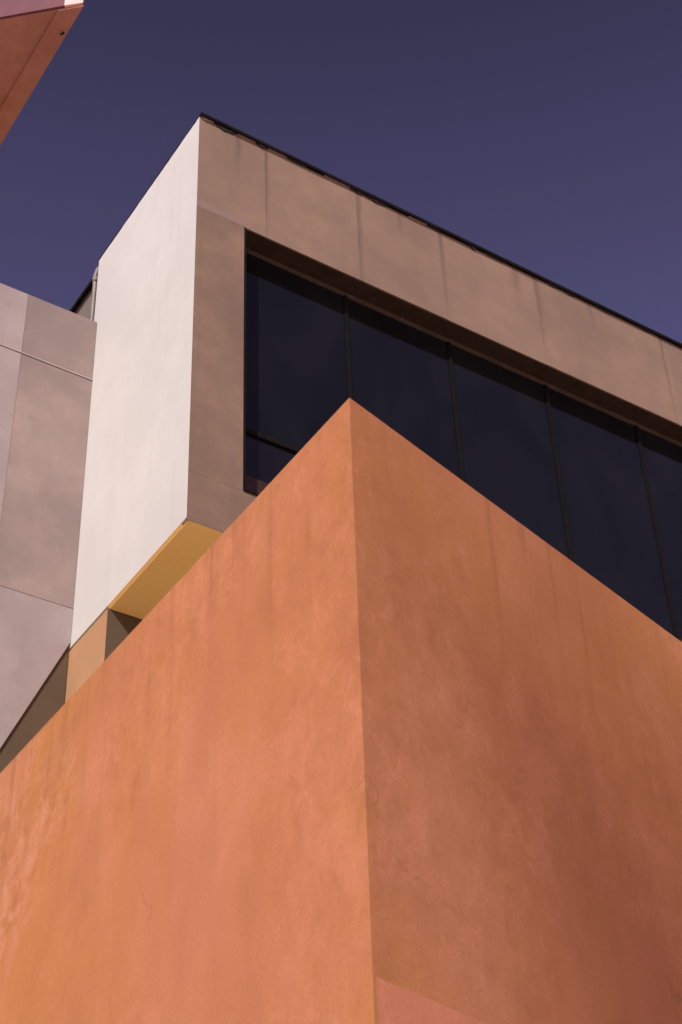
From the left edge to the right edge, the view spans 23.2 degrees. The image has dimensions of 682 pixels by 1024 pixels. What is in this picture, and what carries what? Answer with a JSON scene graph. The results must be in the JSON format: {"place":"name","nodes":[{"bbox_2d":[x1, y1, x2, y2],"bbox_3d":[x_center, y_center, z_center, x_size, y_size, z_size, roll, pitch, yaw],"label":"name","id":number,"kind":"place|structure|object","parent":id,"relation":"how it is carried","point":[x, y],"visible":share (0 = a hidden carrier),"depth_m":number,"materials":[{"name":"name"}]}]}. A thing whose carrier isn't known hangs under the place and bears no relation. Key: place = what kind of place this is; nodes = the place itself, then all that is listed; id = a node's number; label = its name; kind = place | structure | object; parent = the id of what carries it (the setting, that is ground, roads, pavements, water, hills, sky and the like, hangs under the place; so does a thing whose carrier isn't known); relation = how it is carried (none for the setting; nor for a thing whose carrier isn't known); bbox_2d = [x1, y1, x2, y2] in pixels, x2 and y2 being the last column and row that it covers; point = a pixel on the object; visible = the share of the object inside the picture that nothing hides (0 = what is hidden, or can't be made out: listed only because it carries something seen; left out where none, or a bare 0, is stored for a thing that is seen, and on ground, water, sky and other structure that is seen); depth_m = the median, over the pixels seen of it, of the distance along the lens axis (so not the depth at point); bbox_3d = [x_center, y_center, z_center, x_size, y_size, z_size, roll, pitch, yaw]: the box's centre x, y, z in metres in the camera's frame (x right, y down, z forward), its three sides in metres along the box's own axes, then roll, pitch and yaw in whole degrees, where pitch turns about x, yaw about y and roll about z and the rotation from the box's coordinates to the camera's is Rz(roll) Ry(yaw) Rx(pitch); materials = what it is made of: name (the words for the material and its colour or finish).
{"place":"outdoors","nodes":[
{"label":"outdoors","id":0,"kind":"place"},
{"bbox_2d":[0,0,83,144],"bbox_3d":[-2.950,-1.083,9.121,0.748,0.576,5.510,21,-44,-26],"label":"canopy","id":1,"kind":"object","parent":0,"point":[33,33],"visible":1,"depth_m":7.49,"materials":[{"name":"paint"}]},
{"bbox_2d":[0,0,681,342],"label":"sky","id":2,"kind":"structure","parent":0,"point":[545,136],"materials":[{"name":"blue"}]},
{"bbox_2d":[64,112,681,703],"bbox_3d":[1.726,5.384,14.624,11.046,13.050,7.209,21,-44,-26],"label":"overhanging building","id":3,"kind":"structure","parent":0,"point":[260,312],"depth_m":13.88,"materials":[{"name":"beige concrete"}]},
{"bbox_2d":[246,248,681,641],"bbox_3d":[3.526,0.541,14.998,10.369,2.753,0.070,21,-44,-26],"label":"window","id":4,"kind":"structure","parent":3,"relation":"in","point":[601,487],"depth_m":14.01,"materials":[{"name":"black glass"}]},
{"label":"ground","id":5,"kind":"structure","parent":0,"visible":0},
{"bbox_2d":[0,283,96,772],"bbox_3d":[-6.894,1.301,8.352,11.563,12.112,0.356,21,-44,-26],"label":"wing wall","id":6,"kind":"structure","parent":5,"relation":"on","point":[47,351],"depth_m":13.09,"materials":[{"name":"grey concrete"}]},
{"bbox_2d":[0,398,681,1023],"bbox_3d":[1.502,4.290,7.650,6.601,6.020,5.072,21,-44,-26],"label":"wall","id":7,"kind":"structure","parent":5,"relation":"on","point":[362,716],"depth_m":6.30,"materials":[{"name":"paint"}]}
]}

